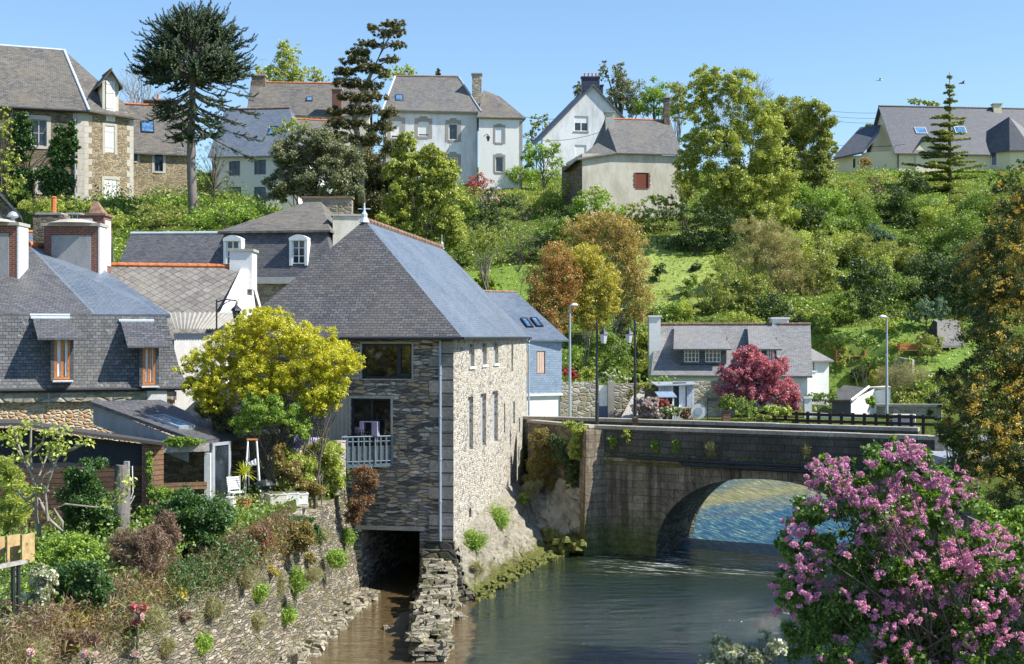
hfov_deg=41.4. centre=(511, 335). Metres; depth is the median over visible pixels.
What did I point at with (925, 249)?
shrub
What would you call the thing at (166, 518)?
shrub
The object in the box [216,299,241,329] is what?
street lantern
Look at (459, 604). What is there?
boulder
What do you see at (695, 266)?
topiary
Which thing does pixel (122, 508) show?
dead trunk
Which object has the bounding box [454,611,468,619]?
stone
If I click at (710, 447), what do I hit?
wall plant
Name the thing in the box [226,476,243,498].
garden chair
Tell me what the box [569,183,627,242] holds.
tree
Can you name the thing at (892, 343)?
shrub
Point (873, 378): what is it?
shrub
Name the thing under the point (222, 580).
wall plant
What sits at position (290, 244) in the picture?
mansard house
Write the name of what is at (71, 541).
shrub
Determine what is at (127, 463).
post
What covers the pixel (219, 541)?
ivy
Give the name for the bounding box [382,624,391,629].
stone
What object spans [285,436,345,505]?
shrub
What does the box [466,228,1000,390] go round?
lawn tufts
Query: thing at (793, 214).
shrub
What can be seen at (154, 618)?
grass
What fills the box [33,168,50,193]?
window
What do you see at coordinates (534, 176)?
shrub
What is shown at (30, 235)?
back house
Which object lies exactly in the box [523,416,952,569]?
stone bridge
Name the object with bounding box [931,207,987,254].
shrub
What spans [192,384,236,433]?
shrub
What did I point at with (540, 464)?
wall plant
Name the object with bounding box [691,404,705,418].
round sign
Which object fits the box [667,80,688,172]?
tree
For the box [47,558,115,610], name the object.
shrub
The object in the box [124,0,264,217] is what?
monkey puzzle
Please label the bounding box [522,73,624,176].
gabled house
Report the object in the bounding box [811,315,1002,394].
lawn
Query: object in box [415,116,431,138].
window
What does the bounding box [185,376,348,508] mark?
shrub
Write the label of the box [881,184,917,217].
shrub
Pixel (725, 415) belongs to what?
litter bin
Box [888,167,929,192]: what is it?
shrub
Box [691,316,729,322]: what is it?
shrub
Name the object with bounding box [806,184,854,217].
shrub
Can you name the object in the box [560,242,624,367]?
acer
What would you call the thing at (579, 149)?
window
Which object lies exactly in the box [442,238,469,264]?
shrub
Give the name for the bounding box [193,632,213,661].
wall plant
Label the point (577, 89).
tree
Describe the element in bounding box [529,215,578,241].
shrub
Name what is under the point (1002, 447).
tree
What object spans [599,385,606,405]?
door
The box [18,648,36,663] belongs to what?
rose
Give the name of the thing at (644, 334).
shrub
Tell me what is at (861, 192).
shrub
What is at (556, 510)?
rocky bank
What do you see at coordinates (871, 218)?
shrub
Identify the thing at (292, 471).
creeper
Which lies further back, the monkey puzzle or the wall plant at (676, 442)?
the monkey puzzle
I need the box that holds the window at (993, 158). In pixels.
[991,153,996,165]
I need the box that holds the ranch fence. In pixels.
[760,410,934,434]
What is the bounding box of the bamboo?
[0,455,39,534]
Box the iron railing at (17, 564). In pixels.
[0,560,27,630]
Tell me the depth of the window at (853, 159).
149.85 m
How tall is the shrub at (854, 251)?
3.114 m
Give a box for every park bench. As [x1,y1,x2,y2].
[835,350,866,362]
[897,343,919,356]
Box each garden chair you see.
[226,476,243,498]
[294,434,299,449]
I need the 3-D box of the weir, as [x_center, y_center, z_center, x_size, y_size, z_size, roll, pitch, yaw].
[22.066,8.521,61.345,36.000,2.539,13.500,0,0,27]
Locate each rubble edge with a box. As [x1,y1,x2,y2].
[274,587,380,663]
[473,550,568,601]
[542,536,586,553]
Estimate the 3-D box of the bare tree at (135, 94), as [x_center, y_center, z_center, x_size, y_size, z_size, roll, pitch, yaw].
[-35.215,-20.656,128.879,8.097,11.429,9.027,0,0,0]
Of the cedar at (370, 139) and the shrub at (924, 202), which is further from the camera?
the shrub at (924, 202)
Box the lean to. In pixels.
[89,400,243,503]
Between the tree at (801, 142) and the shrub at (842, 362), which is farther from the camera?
the tree at (801, 142)
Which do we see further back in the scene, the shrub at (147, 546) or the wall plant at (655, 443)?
the wall plant at (655, 443)
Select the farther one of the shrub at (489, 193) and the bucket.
the shrub at (489, 193)
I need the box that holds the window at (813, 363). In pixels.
[812,362,816,371]
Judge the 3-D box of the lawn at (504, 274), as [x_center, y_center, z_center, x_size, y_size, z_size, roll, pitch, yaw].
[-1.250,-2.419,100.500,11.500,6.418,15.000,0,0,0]
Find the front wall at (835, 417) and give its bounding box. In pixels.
[812,412,869,417]
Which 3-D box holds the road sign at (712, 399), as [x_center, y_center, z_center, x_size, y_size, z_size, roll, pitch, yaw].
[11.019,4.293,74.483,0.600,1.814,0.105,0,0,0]
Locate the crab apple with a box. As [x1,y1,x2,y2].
[714,342,802,414]
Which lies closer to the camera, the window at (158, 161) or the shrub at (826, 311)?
the shrub at (826, 311)
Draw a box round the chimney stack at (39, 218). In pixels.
[33,196,69,242]
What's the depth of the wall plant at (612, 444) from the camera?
60.00 m
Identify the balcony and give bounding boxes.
[341,435,392,467]
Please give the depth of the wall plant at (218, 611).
34.58 m
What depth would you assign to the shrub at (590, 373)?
81.30 m
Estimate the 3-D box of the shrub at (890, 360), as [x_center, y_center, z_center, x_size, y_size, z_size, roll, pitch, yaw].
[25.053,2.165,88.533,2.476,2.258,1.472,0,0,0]
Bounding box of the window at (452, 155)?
[445,152,460,174]
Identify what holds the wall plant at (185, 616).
attached to the retaining wall at (238, 639)
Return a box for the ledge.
[235,502,308,517]
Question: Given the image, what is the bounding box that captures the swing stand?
[244,439,260,491]
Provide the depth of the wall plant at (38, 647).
26.46 m
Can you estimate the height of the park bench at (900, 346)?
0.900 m
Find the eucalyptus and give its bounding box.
[598,60,645,118]
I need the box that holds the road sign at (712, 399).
[707,397,717,420]
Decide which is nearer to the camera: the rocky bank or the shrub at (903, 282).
the rocky bank
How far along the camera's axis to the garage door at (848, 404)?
81.10 m
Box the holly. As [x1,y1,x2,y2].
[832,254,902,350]
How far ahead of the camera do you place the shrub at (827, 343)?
94.66 m
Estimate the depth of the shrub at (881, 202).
122.31 m
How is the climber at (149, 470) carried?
attached to the timber shed at (117, 452)
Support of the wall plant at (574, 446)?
attached to the stone bridge
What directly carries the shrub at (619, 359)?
on the ground at (410, 545)
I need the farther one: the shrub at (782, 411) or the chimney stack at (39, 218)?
the shrub at (782, 411)
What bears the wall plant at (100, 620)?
attached to the retaining wall at (238, 639)
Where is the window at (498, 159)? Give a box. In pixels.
[493,153,504,172]
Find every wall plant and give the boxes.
[23,635,55,663]
[60,644,81,655]
[88,616,102,630]
[125,621,142,636]
[158,630,181,660]
[172,586,187,603]
[179,609,195,625]
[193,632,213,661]
[204,594,226,621]
[215,572,232,586]
[235,564,260,592]
[251,607,267,632]
[252,581,272,604]
[267,565,278,576]
[281,601,298,625]
[304,552,317,564]
[319,524,332,543]
[340,526,358,546]
[462,527,491,558]
[470,558,487,574]
[488,499,513,531]
[516,492,529,522]
[520,427,560,492]
[521,478,545,499]
[545,434,579,489]
[561,420,587,460]
[606,435,616,449]
[621,428,633,443]
[650,439,659,452]
[672,439,680,452]
[704,441,717,458]
[799,441,813,459]
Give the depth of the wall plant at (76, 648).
27.72 m
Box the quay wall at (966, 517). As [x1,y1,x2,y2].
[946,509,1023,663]
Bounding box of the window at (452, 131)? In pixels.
[445,118,460,141]
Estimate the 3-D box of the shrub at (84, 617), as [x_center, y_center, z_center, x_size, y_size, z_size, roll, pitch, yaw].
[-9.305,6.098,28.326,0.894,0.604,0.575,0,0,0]
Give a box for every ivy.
[2,111,81,207]
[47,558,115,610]
[51,455,126,540]
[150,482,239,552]
[189,535,233,565]
[272,513,323,555]
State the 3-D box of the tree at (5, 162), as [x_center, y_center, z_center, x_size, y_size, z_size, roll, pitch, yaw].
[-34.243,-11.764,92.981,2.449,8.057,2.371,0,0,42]
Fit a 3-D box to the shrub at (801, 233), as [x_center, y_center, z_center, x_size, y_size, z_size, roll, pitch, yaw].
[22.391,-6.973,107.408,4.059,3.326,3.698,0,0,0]
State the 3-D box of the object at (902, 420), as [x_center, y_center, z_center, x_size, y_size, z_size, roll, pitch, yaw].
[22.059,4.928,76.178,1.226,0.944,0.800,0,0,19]
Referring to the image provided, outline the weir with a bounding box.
[678,479,873,560]
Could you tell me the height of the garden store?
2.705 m
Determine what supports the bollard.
on the road
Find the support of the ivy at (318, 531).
on the retaining wall at (238, 639)
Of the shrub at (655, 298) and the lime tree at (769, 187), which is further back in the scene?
the lime tree at (769, 187)
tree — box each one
[0,106,31,204]
[0,418,137,536]
[118,60,184,103]
[253,66,269,80]
[267,117,311,205]
[375,130,472,251]
[384,64,416,80]
[466,223,507,289]
[519,138,564,190]
[522,113,549,168]
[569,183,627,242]
[572,81,580,97]
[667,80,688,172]
[671,63,802,240]
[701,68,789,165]
[749,94,830,189]
[794,96,839,192]
[907,97,939,105]
[926,158,1023,512]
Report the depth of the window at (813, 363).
87.95 m
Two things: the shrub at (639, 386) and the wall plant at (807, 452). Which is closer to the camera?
the wall plant at (807, 452)
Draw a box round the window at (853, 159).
[852,158,855,167]
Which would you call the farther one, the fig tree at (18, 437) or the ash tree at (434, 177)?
the ash tree at (434, 177)
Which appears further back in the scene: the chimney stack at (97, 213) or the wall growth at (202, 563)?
the chimney stack at (97, 213)
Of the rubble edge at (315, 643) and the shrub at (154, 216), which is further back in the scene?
the shrub at (154, 216)
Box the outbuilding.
[296,118,333,192]
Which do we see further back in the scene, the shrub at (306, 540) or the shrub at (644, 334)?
the shrub at (644, 334)
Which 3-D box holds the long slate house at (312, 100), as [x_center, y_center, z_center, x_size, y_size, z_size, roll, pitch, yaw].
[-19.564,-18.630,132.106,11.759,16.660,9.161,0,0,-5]
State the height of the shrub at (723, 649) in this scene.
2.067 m
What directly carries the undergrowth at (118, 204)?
on the ground at (410, 545)
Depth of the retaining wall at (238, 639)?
38.10 m
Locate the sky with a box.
[0,0,1023,171]
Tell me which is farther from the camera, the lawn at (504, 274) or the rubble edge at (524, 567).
the lawn at (504, 274)
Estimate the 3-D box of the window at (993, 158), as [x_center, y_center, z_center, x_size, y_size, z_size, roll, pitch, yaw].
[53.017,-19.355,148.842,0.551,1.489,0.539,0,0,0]
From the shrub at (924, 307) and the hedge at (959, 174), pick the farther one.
the hedge at (959, 174)
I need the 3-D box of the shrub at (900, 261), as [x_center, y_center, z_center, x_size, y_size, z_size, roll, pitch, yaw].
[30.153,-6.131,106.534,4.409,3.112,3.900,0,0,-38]
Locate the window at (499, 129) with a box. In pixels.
[493,124,504,143]
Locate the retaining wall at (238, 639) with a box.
[0,491,359,663]
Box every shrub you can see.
[0,597,104,649]
[17,193,130,226]
[21,563,63,623]
[33,531,112,570]
[70,613,89,628]
[103,520,178,606]
[123,514,154,534]
[126,199,187,226]
[139,485,173,517]
[150,507,183,566]
[157,196,215,213]
[183,200,266,227]
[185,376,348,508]
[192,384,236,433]
[226,390,315,491]
[231,518,276,562]
[278,519,319,564]
[332,468,351,503]
[343,464,379,526]
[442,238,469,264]
[448,182,483,220]
[463,172,495,199]
[464,193,525,221]
[474,272,500,289]
[477,187,505,208]
[498,188,525,204]
[504,165,561,189]
[516,179,570,211]
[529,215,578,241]
[553,205,586,226]
[562,367,579,381]
[577,366,595,381]
[582,186,610,211]
[582,324,633,376]
[598,366,631,384]
[606,199,654,228]
[615,298,636,337]
[626,380,659,398]
[630,397,664,418]
[631,327,647,373]
[635,288,673,314]
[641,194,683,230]
[657,398,670,419]
[659,300,684,320]
[659,404,682,419]
[668,296,700,319]
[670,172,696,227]
[670,224,722,251]
[675,407,694,419]
[680,273,699,298]
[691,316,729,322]
[693,207,746,238]
[697,189,742,210]
[697,630,788,663]
[717,393,765,419]
[723,310,763,322]
[735,272,778,305]
[744,288,792,319]
[747,414,771,421]
[757,201,803,231]
[763,403,791,419]
[772,227,817,266]
[775,310,812,328]
[777,206,808,228]
[780,181,820,210]
[791,199,826,229]
[791,248,842,292]
[803,224,854,257]
[803,312,835,334]
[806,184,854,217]
[807,307,839,326]
[811,206,860,241]
[812,334,852,353]
[821,290,860,322]
[833,229,876,265]
[835,180,874,210]
[836,353,853,368]
[837,331,877,393]
[839,194,882,231]
[845,366,872,382]
[857,158,872,169]
[857,254,895,284]
[859,355,880,368]
[864,395,876,413]
[865,238,923,273]
[866,221,896,244]
[866,299,886,316]
[868,191,892,212]
[868,366,884,385]
[871,318,903,334]
[872,358,930,391]
[876,351,911,369]
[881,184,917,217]
[882,269,922,300]
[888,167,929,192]
[888,338,913,349]
[891,213,926,228]
[893,192,948,221]
[893,249,953,289]
[893,391,924,400]
[897,230,934,245]
[900,280,939,299]
[902,294,951,329]
[910,235,960,261]
[910,378,931,390]
[914,332,947,361]
[916,196,958,231]
[922,391,946,403]
[930,230,1023,310]
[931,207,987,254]
[931,240,957,280]
[932,267,970,311]
[934,416,975,515]
[945,187,976,215]
[950,186,1011,228]
[967,499,1023,654]
[974,218,1023,301]
[987,168,1023,195]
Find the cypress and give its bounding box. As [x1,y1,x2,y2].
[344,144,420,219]
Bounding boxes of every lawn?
[465,265,565,320]
[629,229,721,308]
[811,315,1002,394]
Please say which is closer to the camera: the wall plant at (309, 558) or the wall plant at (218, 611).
the wall plant at (218, 611)
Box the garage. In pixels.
[828,385,890,413]
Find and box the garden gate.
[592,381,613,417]
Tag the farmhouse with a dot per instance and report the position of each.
(622, 161)
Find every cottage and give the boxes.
[123,95,195,198]
[647,315,833,407]
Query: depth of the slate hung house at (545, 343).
71.60 m
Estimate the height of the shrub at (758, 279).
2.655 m
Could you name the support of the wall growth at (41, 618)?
attached to the retaining wall at (238, 639)
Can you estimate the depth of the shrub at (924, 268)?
102.64 m
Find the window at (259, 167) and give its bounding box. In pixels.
[254,160,265,174]
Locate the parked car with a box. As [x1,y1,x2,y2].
[931,435,1023,473]
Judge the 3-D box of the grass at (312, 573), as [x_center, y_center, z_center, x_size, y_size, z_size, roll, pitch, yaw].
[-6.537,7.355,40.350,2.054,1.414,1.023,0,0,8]
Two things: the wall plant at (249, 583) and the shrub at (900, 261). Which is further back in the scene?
the shrub at (900, 261)
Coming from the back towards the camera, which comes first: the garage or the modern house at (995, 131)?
the modern house at (995, 131)
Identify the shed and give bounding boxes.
[0,419,164,530]
[925,320,964,354]
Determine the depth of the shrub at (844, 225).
112.88 m
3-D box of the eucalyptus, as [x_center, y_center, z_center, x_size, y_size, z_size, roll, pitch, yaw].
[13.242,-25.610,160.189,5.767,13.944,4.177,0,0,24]
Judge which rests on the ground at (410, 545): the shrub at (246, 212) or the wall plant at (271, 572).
the shrub at (246, 212)
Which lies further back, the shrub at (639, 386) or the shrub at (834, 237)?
the shrub at (834, 237)
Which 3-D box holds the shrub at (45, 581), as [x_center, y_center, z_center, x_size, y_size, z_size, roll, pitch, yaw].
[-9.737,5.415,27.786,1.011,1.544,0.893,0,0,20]
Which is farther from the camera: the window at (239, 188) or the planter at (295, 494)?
the window at (239, 188)
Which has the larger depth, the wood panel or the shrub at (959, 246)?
the shrub at (959, 246)
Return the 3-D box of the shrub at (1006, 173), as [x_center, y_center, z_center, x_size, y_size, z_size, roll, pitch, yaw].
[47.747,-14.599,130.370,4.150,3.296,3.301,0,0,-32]
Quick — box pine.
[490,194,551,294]
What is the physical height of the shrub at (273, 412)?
4.220 m
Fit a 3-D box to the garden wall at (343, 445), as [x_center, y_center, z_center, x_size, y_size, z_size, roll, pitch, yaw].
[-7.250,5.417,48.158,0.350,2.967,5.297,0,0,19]
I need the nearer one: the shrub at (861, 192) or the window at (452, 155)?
the shrub at (861, 192)
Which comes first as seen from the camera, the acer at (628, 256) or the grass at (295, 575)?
the grass at (295, 575)
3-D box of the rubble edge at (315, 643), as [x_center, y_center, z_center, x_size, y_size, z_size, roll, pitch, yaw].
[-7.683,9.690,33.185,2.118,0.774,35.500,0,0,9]
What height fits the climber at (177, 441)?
0.513 m
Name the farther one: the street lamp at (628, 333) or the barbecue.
the street lamp at (628, 333)
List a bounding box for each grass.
[117,603,173,662]
[276,562,324,600]
[290,564,311,597]
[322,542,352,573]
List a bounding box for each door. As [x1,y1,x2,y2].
[348,396,392,462]
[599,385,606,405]
[832,402,850,413]
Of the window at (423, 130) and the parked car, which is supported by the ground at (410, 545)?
the parked car
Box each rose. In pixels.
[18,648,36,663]
[78,647,99,663]
[127,601,153,663]
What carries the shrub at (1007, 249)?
on the ground at (410, 545)
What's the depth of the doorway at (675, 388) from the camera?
77.35 m
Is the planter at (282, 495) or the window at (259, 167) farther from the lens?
the window at (259, 167)
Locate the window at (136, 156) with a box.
[134,154,139,162]
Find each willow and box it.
[694,252,760,312]
[723,214,822,297]
[806,227,840,286]
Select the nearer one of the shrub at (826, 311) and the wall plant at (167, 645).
the wall plant at (167, 645)
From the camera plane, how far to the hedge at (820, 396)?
81.35 m
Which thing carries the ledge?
on the retaining wall at (238, 639)
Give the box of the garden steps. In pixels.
[867,177,892,221]
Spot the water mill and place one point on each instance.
(436, 334)
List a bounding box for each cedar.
[322,18,406,207]
[901,72,988,199]
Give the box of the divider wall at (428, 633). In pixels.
[404,557,461,661]
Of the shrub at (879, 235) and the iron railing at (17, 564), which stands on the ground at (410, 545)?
the shrub at (879, 235)
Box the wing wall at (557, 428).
[527,420,593,487]
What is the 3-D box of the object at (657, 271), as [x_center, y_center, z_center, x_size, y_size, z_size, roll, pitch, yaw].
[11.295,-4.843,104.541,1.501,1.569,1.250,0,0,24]
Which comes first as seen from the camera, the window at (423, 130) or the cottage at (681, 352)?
the cottage at (681, 352)
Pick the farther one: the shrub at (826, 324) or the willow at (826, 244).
the willow at (826, 244)
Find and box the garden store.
[649,381,698,418]
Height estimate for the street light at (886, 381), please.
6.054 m
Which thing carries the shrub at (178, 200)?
on the ground at (410, 545)
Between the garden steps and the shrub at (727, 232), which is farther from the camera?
the garden steps
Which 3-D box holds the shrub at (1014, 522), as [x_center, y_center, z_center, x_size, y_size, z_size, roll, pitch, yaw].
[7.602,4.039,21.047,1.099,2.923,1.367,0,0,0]
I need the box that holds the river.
[307,548,953,663]
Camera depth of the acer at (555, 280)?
86.63 m
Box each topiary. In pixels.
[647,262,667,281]
[688,262,702,270]
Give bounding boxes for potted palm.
[228,460,257,510]
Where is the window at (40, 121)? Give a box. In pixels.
[27,115,50,148]
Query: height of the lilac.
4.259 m
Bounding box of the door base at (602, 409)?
[599,406,606,417]
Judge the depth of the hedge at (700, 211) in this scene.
110.29 m
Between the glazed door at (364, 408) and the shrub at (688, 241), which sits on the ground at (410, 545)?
the shrub at (688, 241)
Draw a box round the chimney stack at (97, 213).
[74,201,112,273]
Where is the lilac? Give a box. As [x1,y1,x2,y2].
[766,434,1023,663]
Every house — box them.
[0,44,140,206]
[0,193,22,222]
[0,211,184,468]
[28,230,112,261]
[111,249,260,452]
[120,196,360,305]
[207,107,323,209]
[247,59,372,190]
[484,290,568,416]
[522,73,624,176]
[832,103,1023,173]
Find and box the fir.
[435,68,440,74]
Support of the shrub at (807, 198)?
on the ground at (410, 545)
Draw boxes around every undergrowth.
[0,462,326,632]
[16,166,1023,413]
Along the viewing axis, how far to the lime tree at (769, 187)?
112.41 m
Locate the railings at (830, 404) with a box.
[814,399,849,412]
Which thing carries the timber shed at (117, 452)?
on the ground at (410, 545)
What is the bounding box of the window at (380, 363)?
[360,342,412,379]
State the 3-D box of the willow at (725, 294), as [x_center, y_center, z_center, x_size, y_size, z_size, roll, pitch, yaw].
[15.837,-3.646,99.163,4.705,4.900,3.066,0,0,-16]
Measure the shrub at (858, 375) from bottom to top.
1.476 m
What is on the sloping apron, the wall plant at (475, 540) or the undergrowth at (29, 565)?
the wall plant at (475, 540)
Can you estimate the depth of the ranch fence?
74.43 m
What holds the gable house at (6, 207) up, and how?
on the ground at (410, 545)
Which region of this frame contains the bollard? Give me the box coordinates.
[632,417,637,425]
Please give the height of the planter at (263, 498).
0.430 m
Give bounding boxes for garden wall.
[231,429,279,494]
[267,440,345,492]
[561,382,598,416]
[607,380,734,417]
[875,404,942,417]
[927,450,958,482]
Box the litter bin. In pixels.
[721,410,730,421]
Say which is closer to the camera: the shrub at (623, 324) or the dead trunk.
the dead trunk
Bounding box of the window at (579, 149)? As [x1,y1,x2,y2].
[575,145,585,156]
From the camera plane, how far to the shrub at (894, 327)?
94.89 m
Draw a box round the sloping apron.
[454,480,549,591]
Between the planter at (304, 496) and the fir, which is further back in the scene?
the fir
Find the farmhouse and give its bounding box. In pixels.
[562,93,681,219]
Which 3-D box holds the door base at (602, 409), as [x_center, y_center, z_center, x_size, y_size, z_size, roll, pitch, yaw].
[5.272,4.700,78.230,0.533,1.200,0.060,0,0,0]
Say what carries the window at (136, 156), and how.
in the stone cottage at (155, 156)
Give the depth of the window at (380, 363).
51.61 m
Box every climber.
[145,450,156,503]
[163,436,205,448]
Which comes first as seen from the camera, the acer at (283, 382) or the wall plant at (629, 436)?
the acer at (283, 382)
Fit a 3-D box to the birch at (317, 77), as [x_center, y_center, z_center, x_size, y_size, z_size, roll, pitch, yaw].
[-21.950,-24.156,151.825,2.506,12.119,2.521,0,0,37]
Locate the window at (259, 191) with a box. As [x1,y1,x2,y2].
[254,187,265,203]
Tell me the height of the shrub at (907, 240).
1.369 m
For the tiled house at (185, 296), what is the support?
on the ground at (410, 545)
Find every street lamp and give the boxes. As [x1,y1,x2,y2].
[595,319,607,424]
[625,319,636,416]
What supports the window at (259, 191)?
in the white house at (251, 174)
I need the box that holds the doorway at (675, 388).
[673,382,685,406]
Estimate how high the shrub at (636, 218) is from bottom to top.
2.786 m
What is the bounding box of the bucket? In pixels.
[225,493,236,508]
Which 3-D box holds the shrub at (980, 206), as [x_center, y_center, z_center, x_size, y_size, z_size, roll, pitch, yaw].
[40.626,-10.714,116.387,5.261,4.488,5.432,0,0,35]
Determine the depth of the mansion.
134.78 m
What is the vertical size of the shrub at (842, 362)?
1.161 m
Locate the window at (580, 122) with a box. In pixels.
[573,116,588,131]
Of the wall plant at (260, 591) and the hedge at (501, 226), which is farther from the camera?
the hedge at (501, 226)
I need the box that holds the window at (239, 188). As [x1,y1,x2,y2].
[229,187,240,193]
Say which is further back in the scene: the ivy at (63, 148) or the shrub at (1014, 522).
the ivy at (63, 148)
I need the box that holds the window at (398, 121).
[388,116,404,139]
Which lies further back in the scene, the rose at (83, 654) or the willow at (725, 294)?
the willow at (725, 294)
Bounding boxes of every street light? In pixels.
[568,303,577,416]
[879,315,887,418]
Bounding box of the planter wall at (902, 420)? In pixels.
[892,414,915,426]
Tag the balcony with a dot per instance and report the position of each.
(363, 453)
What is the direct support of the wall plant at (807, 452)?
on the stone bridge
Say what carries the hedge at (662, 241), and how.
on the lawn at (653, 250)
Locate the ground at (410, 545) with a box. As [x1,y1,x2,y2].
[0,167,1023,659]
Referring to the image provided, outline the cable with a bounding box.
[523,132,598,140]
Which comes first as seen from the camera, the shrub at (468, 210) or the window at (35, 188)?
the window at (35, 188)
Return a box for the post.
[124,461,134,508]
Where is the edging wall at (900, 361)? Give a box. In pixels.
[894,357,913,384]
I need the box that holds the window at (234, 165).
[229,161,239,175]
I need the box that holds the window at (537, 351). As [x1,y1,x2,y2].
[537,351,544,373]
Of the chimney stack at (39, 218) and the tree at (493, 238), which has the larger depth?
the tree at (493, 238)
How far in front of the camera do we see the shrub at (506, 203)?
119.80 m
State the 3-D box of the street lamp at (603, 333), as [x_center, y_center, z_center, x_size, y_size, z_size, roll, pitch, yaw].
[4.077,2.158,61.550,0.680,5.884,0.416,0,0,30]
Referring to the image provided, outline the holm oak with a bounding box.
[261,124,368,206]
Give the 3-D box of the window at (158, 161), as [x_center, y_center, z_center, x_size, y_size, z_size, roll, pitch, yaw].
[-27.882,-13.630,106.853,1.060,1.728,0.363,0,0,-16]
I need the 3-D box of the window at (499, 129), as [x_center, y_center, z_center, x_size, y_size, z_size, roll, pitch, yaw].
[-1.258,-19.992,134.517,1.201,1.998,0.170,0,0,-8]
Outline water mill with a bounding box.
[228,203,531,602]
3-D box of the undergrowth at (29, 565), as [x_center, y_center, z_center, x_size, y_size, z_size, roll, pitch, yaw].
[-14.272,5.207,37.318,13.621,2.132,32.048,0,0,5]
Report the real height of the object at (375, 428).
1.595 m
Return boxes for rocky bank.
[521,476,580,552]
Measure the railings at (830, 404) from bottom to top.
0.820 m
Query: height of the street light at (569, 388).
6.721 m
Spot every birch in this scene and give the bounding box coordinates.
[266,36,309,81]
[303,66,329,81]
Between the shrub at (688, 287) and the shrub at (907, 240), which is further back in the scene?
the shrub at (907, 240)
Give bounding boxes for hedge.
[445,216,556,262]
[562,345,676,384]
[643,203,750,254]
[652,236,715,249]
[802,392,837,411]
[811,172,996,177]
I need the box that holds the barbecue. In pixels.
[255,480,273,501]
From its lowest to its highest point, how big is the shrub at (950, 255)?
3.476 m
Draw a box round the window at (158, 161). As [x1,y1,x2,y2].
[152,155,165,172]
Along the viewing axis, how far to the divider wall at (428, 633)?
43.42 m
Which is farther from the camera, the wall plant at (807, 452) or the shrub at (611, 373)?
the shrub at (611, 373)
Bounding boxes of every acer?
[171,305,366,454]
[521,237,585,335]
[559,208,656,356]
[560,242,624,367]
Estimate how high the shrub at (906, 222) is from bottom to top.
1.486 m
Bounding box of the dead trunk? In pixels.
[108,464,130,533]
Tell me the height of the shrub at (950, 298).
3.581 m
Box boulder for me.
[456,601,465,606]
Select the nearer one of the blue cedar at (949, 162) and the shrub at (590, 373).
the shrub at (590, 373)
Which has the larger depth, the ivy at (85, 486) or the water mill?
the water mill
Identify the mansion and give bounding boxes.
[381,73,525,188]
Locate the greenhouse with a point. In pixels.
(670, 396)
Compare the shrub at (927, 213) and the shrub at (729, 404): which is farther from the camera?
the shrub at (927, 213)
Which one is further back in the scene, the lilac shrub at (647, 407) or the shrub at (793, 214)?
the shrub at (793, 214)
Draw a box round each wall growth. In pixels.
[0,504,306,663]
[99,513,302,645]
[602,452,922,475]
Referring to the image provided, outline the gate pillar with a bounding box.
[802,396,812,417]
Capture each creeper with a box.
[271,443,325,501]
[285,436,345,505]
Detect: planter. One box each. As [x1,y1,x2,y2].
[260,493,265,507]
[264,491,286,504]
[283,491,299,505]
[296,491,308,504]
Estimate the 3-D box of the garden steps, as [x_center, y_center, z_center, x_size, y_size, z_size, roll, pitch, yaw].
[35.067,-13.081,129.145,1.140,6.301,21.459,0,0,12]
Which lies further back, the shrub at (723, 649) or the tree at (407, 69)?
the tree at (407, 69)
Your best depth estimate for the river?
47.00 m
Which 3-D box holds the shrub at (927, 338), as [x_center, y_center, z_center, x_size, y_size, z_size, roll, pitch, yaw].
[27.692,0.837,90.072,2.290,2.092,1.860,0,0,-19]
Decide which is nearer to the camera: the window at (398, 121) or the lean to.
the lean to
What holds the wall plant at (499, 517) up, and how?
on the sloping apron
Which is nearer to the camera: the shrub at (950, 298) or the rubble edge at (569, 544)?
the rubble edge at (569, 544)
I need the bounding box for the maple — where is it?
[631,75,673,118]
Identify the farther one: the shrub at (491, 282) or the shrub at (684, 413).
the shrub at (491, 282)
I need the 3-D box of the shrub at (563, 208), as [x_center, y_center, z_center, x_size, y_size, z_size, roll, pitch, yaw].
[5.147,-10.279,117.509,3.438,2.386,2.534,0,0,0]
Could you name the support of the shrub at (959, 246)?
on the ground at (410, 545)
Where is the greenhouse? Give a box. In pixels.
[655,391,676,419]
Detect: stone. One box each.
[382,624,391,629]
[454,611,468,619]
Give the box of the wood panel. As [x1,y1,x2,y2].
[0,533,34,562]

